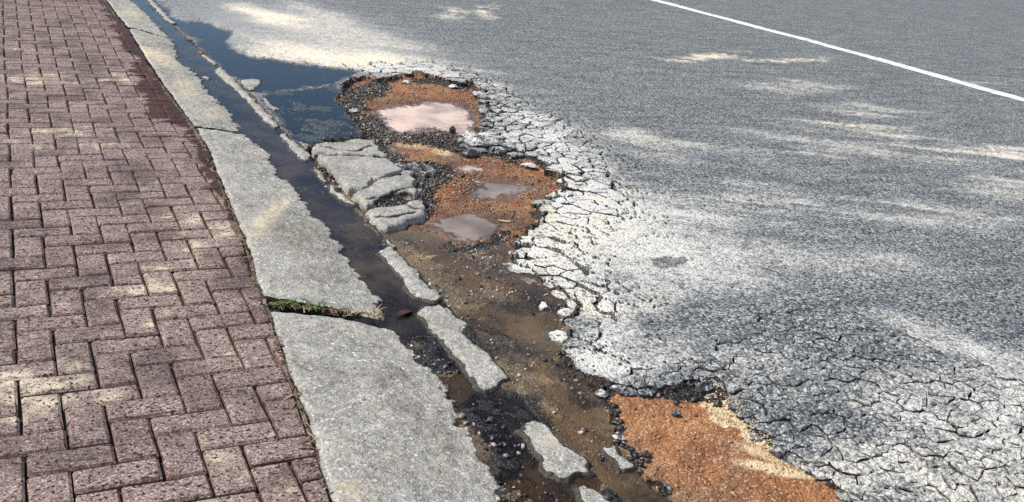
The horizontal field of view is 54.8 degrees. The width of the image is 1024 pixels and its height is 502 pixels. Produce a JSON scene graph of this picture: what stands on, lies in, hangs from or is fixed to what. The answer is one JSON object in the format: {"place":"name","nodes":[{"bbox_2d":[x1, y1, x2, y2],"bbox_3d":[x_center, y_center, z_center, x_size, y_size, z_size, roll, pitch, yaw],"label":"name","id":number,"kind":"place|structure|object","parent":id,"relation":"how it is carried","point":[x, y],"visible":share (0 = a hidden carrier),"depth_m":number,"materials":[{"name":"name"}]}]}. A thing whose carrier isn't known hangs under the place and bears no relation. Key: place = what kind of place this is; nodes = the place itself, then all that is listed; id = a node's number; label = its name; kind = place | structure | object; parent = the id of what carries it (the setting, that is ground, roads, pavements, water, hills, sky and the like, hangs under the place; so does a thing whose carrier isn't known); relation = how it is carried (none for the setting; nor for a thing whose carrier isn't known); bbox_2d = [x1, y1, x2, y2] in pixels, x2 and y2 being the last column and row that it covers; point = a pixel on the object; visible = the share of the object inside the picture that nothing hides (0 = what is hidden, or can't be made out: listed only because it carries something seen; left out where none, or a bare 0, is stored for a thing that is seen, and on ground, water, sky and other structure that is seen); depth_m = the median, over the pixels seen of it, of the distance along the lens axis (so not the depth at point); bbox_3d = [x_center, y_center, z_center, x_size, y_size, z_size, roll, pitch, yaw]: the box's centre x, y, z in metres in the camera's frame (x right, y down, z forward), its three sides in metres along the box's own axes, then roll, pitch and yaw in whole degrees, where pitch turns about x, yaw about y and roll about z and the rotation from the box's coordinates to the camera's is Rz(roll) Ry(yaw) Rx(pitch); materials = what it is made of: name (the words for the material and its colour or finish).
{"place":"outdoors","nodes":[
{"label":"outdoors","id":0,"kind":"place"},
{"bbox_2d":[0,0,329,501],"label":"pavement","id":1,"kind":"structure","parent":0,"point":[140,358],"depth_m":3.25,"materials":[{"name":"brick"}]},
{"bbox_2d":[153,79,384,501],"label":"leaf litter","id":2,"kind":"object","parent":1,"relation":"on","point":[323,486],"visible":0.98,"depth_m":3.35,"materials":[{"name":"brown plant"}]},
{"bbox_2d":[264,297,305,308],"bbox_3d":[-0.773,0.183,3.348,0.133,0.027,0.141,11,21,11],"label":"grass tuft","id":3,"kind":"object","parent":1,"relation":"on","point":[284,302],"visible":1,"depth_m":3.36,"materials":[{"name":"green plant"}]},
{"bbox_2d":[145,0,1023,501],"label":"road","id":4,"kind":"structure","parent":0,"point":[851,356],"depth_m":5.59,"materials":[{"name":"grey asphalt"}]},
{"bbox_2d":[106,0,171,38],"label":"kerb slab","id":5,"kind":"structure","parent":4,"relation":"on","point":[130,14],"depth_m":8.44,"materials":[{"name":"concrete"}]},
{"bbox_2d":[130,29,246,132],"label":"kerb slab","id":6,"kind":"structure","parent":4,"relation":"on","point":[199,104],"depth_m":6.25,"materials":[{"name":"concrete"}]},
{"bbox_2d":[201,76,211,81],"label":"gutter edge remnant","id":7,"kind":"object","parent":4,"relation":"on","point":[206,78],"visible":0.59,"depth_m":6.61,"materials":[{"name":"concrete"}]},
{"bbox_2d":[197,55,217,66],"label":"gutter edge remnant","id":8,"kind":"object","parent":4,"relation":"on","point":[208,61],"visible":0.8,"depth_m":7.16,"materials":[{"name":"concrete"}]},
{"bbox_2d":[240,79,262,91],"bbox_3d":[-1.765,-1.080,6.566,0.250,0.067,0.479,5,20,-5],"label":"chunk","id":9,"kind":"object","parent":4,"relation":"on","point":[249,85],"visible":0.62,"depth_m":6.57,"materials":[{"name":"concrete"}]},
{"bbox_2d":[253,95,279,110],"bbox_3d":[-1.545,-0.907,6.176,0.174,0.067,0.546,-7,24,-31],"label":"gutter edge remnant","id":10,"kind":"object","parent":4,"relation":"on","point":[271,107],"visible":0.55,"depth_m":6.07,"materials":[{"name":"concrete"}]},
{"bbox_2d":[196,128,389,322],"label":"kerb slab","id":11,"kind":"structure","parent":4,"relation":"on","point":[294,249],"depth_m":3.94,"materials":[{"name":"concrete"}]},
{"bbox_2d":[298,297,330,310],"bbox_3d":[-0.683,0.185,3.367,0.131,0.029,0.127,17,23,26],"label":"grass tuft","id":12,"kind":"object","parent":11,"relation":"on","point":[314,306],"visible":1,"depth_m":3.37,"materials":[{"name":"green plant"}]},
{"bbox_2d":[333,305,386,315],"bbox_3d":[-0.530,0.212,3.356,0.234,0.019,0.110,-4,23,-26],"label":"grass tuft","id":13,"kind":"object","parent":11,"relation":"on","point":[370,311],"visible":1,"depth_m":3.38,"materials":[{"name":"plant"}]},
{"bbox_2d":[307,167,330,184],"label":"gutter edge remnant","id":14,"kind":"object","parent":4,"relation":"on","point":[319,175],"visible":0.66,"depth_m":4.87,"materials":[{"name":"concrete"}]},
{"bbox_2d":[325,184,357,206],"bbox_3d":[-0.802,-0.240,4.613,0.160,0.071,0.424,-4,23,-26],"label":"gutter edge remnant","id":15,"kind":"object","parent":4,"relation":"on","point":[341,199],"visible":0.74,"depth_m":4.56,"materials":[{"name":"concrete"}]},
{"bbox_2d":[132,0,621,501],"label":"gutter floor","id":16,"kind":"structure","parent":4,"relation":"on","point":[516,410],"depth_m":3.36,"materials":[{"name":"black concrete"}]},
{"bbox_2d":[147,0,177,24],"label":"gutter edge remnant","id":17,"kind":"object","parent":16,"relation":"on","point":[161,13],"visible":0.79,"depth_m":8.86,"materials":[{"name":"concrete"}]},
{"bbox_2d":[212,67,279,131],"bbox_3d":[-1.714,-0.972,6.289,0.210,0.072,1.787,-4,23,-26],"label":"gutter edge remnant","id":18,"kind":"object","parent":16,"relation":"on","point":[229,82],"visible":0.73,"depth_m":6.18,"materials":[{"name":"concrete"}]},
{"bbox_2d":[275,133,313,163],"bbox_3d":[-1.168,-0.535,5.290,0.187,0.069,0.617,-4,23,-26],"label":"gutter edge remnant","id":19,"kind":"object","parent":16,"relation":"on","point":[296,152],"visible":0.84,"depth_m":5.20,"materials":[{"name":"concrete"}]},
{"bbox_2d":[136,0,646,501],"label":"gutter gravel","id":20,"kind":"structure","parent":16,"relation":"on","point":[506,456],"depth_m":3.36,"materials":[{"name":"black gravel"}]},
{"bbox_2d":[372,247,442,306],"bbox_3d":[-0.409,0.106,3.807,0.208,0.070,0.652,-4,23,-26],"label":"gutter edge remnant","id":21,"kind":"object","parent":16,"relation":"on","point":[416,289],"visible":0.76,"depth_m":3.75,"materials":[{"name":"concrete"}]},
{"bbox_2d":[413,305,510,398],"bbox_3d":[-0.162,0.332,3.287,0.261,0.069,0.740,-4,23,-26],"label":"gutter edge remnant","id":22,"kind":"object","parent":16,"relation":"on","point":[481,370],"visible":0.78,"depth_m":3.23,"materials":[{"name":"concrete"}]},
{"bbox_2d":[511,419,596,489],"bbox_3d":[0.106,0.570,2.740,0.243,0.064,0.387,-4,23,-26],"label":"gutter edge remnant","id":23,"kind":"object","parent":16,"relation":"on","point":[560,464],"visible":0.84,"depth_m":2.69,"materials":[{"name":"concrete"}]},
{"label":"gutter water","id":24,"kind":"structure","parent":16,"relation":"on","visible":0},
{"bbox_2d":[396,310,412,315],"bbox_3d":[-0.375,0.215,3.458,0.027,0.013,0.083,19,24,31],"label":"fallen leaf","id":25,"kind":"object","parent":24,"relation":"on","point":[401,312],"visible":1,"depth_m":3.46,"materials":[{"name":"brown plant"}]},
{"bbox_2d":[382,237,396,249],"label":"gutter edge remnant","id":26,"kind":"object","parent":4,"relation":"on","point":[388,242],"visible":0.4,"depth_m":4.06,"materials":[{"name":"concrete"}]},
{"bbox_2d":[270,312,510,501],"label":"kerb slab","id":27,"kind":"structure","parent":4,"relation":"on","point":[380,412],"depth_m":2.73,"materials":[{"name":"concrete"}]},
{"bbox_2d":[478,132,491,137],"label":"asphalt chunk","id":28,"kind":"object","parent":4,"relation":"on","point":[486,135],"visible":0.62,"depth_m":5.92,"materials":[{"name":"grey asphalt"}]},
{"bbox_2d":[306,70,673,390],"bbox_3d":[-0.420,-0.459,5.280,1.327,0.064,4.989,1,21,-15],"label":"pothole","id":29,"kind":"object","parent":4,"relation":"on","point":[501,198],"visible":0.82,"depth_m":5.32,"materials":[{"name":"soil"}]},
{"bbox_2d":[349,108,359,113],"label":"asphalt chunk","id":30,"kind":"object","parent":29,"relation":"on","point":[354,110],"visible":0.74,"depth_m":6.19,"materials":[{"name":"grey asphalt"}]},
{"bbox_2d":[311,139,402,195],"bbox_3d":[-0.783,-0.437,5.114,0.428,0.067,0.906,-4,23,-26],"label":"broken slab","id":31,"kind":"object","parent":29,"relation":"on","point":[352,166],"depth_m":5.06,"materials":[{"name":"concrete"}]},
{"bbox_2d":[351,175,418,210],"bbox_3d":[-0.596,-0.274,4.748,0.304,0.071,0.528,22,25,36],"label":"broken slab","id":32,"kind":"object","parent":29,"relation":"on","point":[377,193],"depth_m":4.71,"materials":[{"name":"concrete"}]},
{"bbox_2d":[365,200,426,233],"bbox_3d":[-0.497,-0.140,4.428,0.401,0.087,0.258,-13,28,-42],"label":"broken slab","id":33,"kind":"object","parent":29,"relation":"on","point":[389,220],"depth_m":4.36,"materials":[{"name":"concrete"}]},
{"bbox_2d":[394,161,436,190],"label":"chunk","id":34,"kind":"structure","parent":29,"relation":"on","point":[423,170],"depth_m":5.13,"materials":[{"name":"concrete"}]},
{"bbox_2d":[378,101,475,136],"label":"puddle","id":35,"kind":"object","parent":29,"relation":"on","point":[443,117],"visible":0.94,"depth_m":6.33,"materials":[{"name":"liquid"}]},
{"bbox_2d":[449,126,455,133],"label":"asphalt chunk","id":36,"kind":"object","parent":35,"relation":"in","point":[452,129],"visible":0.84,"depth_m":6.01,"materials":[{"name":"black asphalt"}]},
{"bbox_2d":[448,84,457,88],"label":"asphalt chunk","id":37,"kind":"object","parent":29,"relation":"on","point":[452,86],"visible":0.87,"depth_m":7.23,"materials":[{"name":"grey asphalt"}]},
{"bbox_2d":[460,131,476,137],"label":"asphalt chunk","id":38,"kind":"object","parent":29,"relation":"on","point":[468,134],"visible":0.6,"depth_m":5.89,"materials":[{"name":"grey asphalt"}]},
{"bbox_2d":[461,149,478,158],"bbox_3d":[-0.233,-0.541,5.546,0.099,0.069,0.077,2,21,-11],"label":"asphalt chunk","id":39,"kind":"object","parent":29,"relation":"on","point":[469,153],"visible":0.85,"depth_m":5.53,"materials":[{"name":"grey asphalt"}]},
{"bbox_2d":[458,158,481,181],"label":"puddle","id":40,"kind":"object","parent":29,"relation":"on","point":[467,168],"visible":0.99,"depth_m":5.34,"materials":[{"name":"liquid"}]},
{"bbox_2d":[425,203,519,242],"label":"puddle","id":41,"kind":"object","parent":29,"relation":"on","point":[465,227],"visible":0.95,"depth_m":4.42,"materials":[{"name":"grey liquid"}]},
{"bbox_2d":[464,137,481,147],"bbox_3d":[-0.215,-0.627,5.767,0.114,0.073,0.107,-4,23,-26],"label":"asphalt chunk","id":42,"kind":"object","parent":29,"relation":"on","point":[473,141],"visible":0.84,"depth_m":5.73,"materials":[{"name":"grey asphalt"}]},
{"bbox_2d":[488,147,499,155],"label":"asphalt chunk","id":43,"kind":"object","parent":29,"relation":"on","point":[493,151],"visible":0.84,"depth_m":5.62,"materials":[{"name":"grey asphalt"}]},
{"bbox_2d":[473,183,531,197],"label":"puddle","id":44,"kind":"object","parent":29,"relation":"on","point":[494,190],"visible":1,"depth_m":5.03,"materials":[{"name":"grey liquid"}]},
{"bbox_2d":[310,76,725,501],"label":"tar gravel","id":45,"kind":"structure","parent":29,"relation":"on","point":[441,137],"depth_m":5.11,"materials":[{"name":"black gravel"}]},
{"bbox_2d":[417,195,427,207],"bbox_3d":[-0.422,-0.220,4.606,0.054,0.087,0.046,13,21,16],"label":"asphalt chunk","id":46,"kind":"object","parent":45,"relation":"on","point":[422,199],"visible":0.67,"depth_m":4.59,"materials":[{"name":"grey asphalt"}]},
{"bbox_2d":[310,74,831,501],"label":"grey grit","id":47,"kind":"object","parent":45,"relation":"on","point":[528,354],"visible":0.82,"depth_m":3.99,"materials":[{"name":"gravel"}]},
{"bbox_2d":[521,163,537,169],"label":"asphalt chunk","id":48,"kind":"object","parent":29,"relation":"on","point":[531,166],"visible":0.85,"depth_m":5.42,"materials":[{"name":"grey asphalt"}]},
{"bbox_2d":[313,73,817,501],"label":"pothole grit","id":49,"kind":"object","parent":29,"relation":"on","point":[513,221],"visible":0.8,"depth_m":5.24,"materials":[{"name":"gravel"}]},
{"bbox_2d":[484,137,500,147],"bbox_3d":[-0.112,-0.628,5.791,0.104,0.071,0.097,5,20,-3],"label":"asphalt chunk","id":50,"kind":"object","parent":4,"relation":"on","point":[492,141],"visible":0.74,"depth_m":5.77,"materials":[{"name":"grey asphalt"}]},
{"bbox_2d":[361,209,665,501],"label":"mud","id":51,"kind":"structure","parent":4,"relation":"on","point":[535,381],"depth_m":3.43,"materials":[{"name":"soil"}]},
{"bbox_2d":[407,252,436,261],"bbox_3d":[-0.371,0.024,3.963,0.108,0.020,0.115,16,22,24],"label":"grass tuft","id":52,"kind":"object","parent":51,"relation":"on","point":[425,257],"visible":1,"depth_m":3.96,"materials":[{"name":"plant"}]},
{"bbox_2d":[539,302,547,310],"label":"crust island","id":53,"kind":"structure","parent":51,"relation":"on","point":[543,306],"depth_m":3.64,"materials":[{"name":"asphalt"}]},
{"bbox_2d":[548,330,567,344],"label":"crust island","id":54,"kind":"structure","parent":51,"relation":"on","point":[559,337],"depth_m":3.41,"materials":[{"name":"asphalt"}]},
{"bbox_2d":[594,389,607,398],"bbox_3d":[0.277,0.448,3.061,0.042,0.047,0.036,12,21,16],"label":"asphalt chunk","id":55,"kind":"object","parent":51,"relation":"on","point":[601,394],"visible":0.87,"depth_m":3.05,"materials":[{"name":"grey asphalt"}]},
{"bbox_2d":[598,446,636,480],"bbox_3d":[0.297,0.595,2.727,0.157,0.066,0.219,2,21,-11],"label":"gutter edge remnant","id":56,"kind":"object","parent":51,"relation":"on","point":[624,468],"visible":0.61,"depth_m":2.69,"materials":[{"name":"concrete"}]},
{"bbox_2d":[512,260,534,270],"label":"crust island","id":57,"kind":"structure","parent":4,"relation":"on","point":[517,267],"depth_m":4.00,"materials":[{"name":"asphalt"}]},
{"bbox_2d":[556,308,573,316],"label":"crust island","id":58,"kind":"structure","parent":4,"relation":"on","point":[560,312],"depth_m":3.61,"materials":[{"name":"asphalt"}]},
{"bbox_2d":[567,486,608,501],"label":"gutter edge remnant","id":59,"kind":"object","parent":4,"relation":"on","point":[582,494],"visible":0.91,"depth_m":2.54,"materials":[{"name":"concrete"}]},
{"bbox_2d":[159,1,1023,385],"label":"road grit","id":60,"kind":"object","parent":4,"relation":"on","point":[615,251],"visible":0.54,"depth_m":4.18,"materials":[{"name":"gravel"}]},
{"bbox_2d":[597,378,850,501],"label":"pothole","id":61,"kind":"object","parent":4,"relation":"on","point":[753,483],"visible":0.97,"depth_m":2.79,"materials":[{"name":"soil"}]},
{"bbox_2d":[390,142,814,482],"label":"sand crumbs","id":62,"kind":"object","parent":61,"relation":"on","point":[732,414],"visible":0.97,"depth_m":2.96,"materials":[{"name":"beige sand"}]},
{"bbox_2d":[611,432,625,441],"bbox_3d":[0.306,0.540,2.841,0.033,0.047,0.033,-4,23,-26],"label":"asphalt chunk","id":63,"kind":"object","parent":61,"relation":"on","point":[619,436],"visible":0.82,"depth_m":2.83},
{"bbox_2d":[641,450,651,457],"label":"asphalt chunk","id":64,"kind":"object","parent":61,"relation":"on","point":[646,454],"visible":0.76,"depth_m":2.77,"materials":[{"name":"black asphalt"}]},
{"bbox_2d":[645,458,651,463],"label":"asphalt chunk","id":65,"kind":"object","parent":61,"relation":"on","point":[647,460],"visible":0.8,"depth_m":2.74,"materials":[{"name":"black asphalt"}]},
{"bbox_2d":[671,409,680,417],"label":"asphalt chunk","id":66,"kind":"object","parent":61,"relation":"on","point":[676,413],"visible":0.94,"depth_m":2.97,"materials":[{"name":"grey asphalt"}]},
{"bbox_2d":[695,380,714,394],"bbox_3d":[0.614,0.438,3.144,0.060,0.063,0.048,-4,23,-26],"label":"asphalt chunk","id":67,"kind":"object","parent":61,"relation":"on","point":[704,387],"visible":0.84,"depth_m":3.13,"materials":[{"name":"grey asphalt"}]},
{"bbox_2d":[713,400,722,407],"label":"asphalt chunk","id":68,"kind":"object","parent":61,"relation":"on","point":[717,403],"visible":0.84,"depth_m":3.06,"materials":[{"name":"grey asphalt"}]},
{"bbox_2d":[736,411,749,419],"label":"asphalt chunk","id":69,"kind":"object","parent":61,"relation":"on","point":[741,415],"visible":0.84,"depth_m":2.98,"materials":[{"name":"grey asphalt"}]}
]}

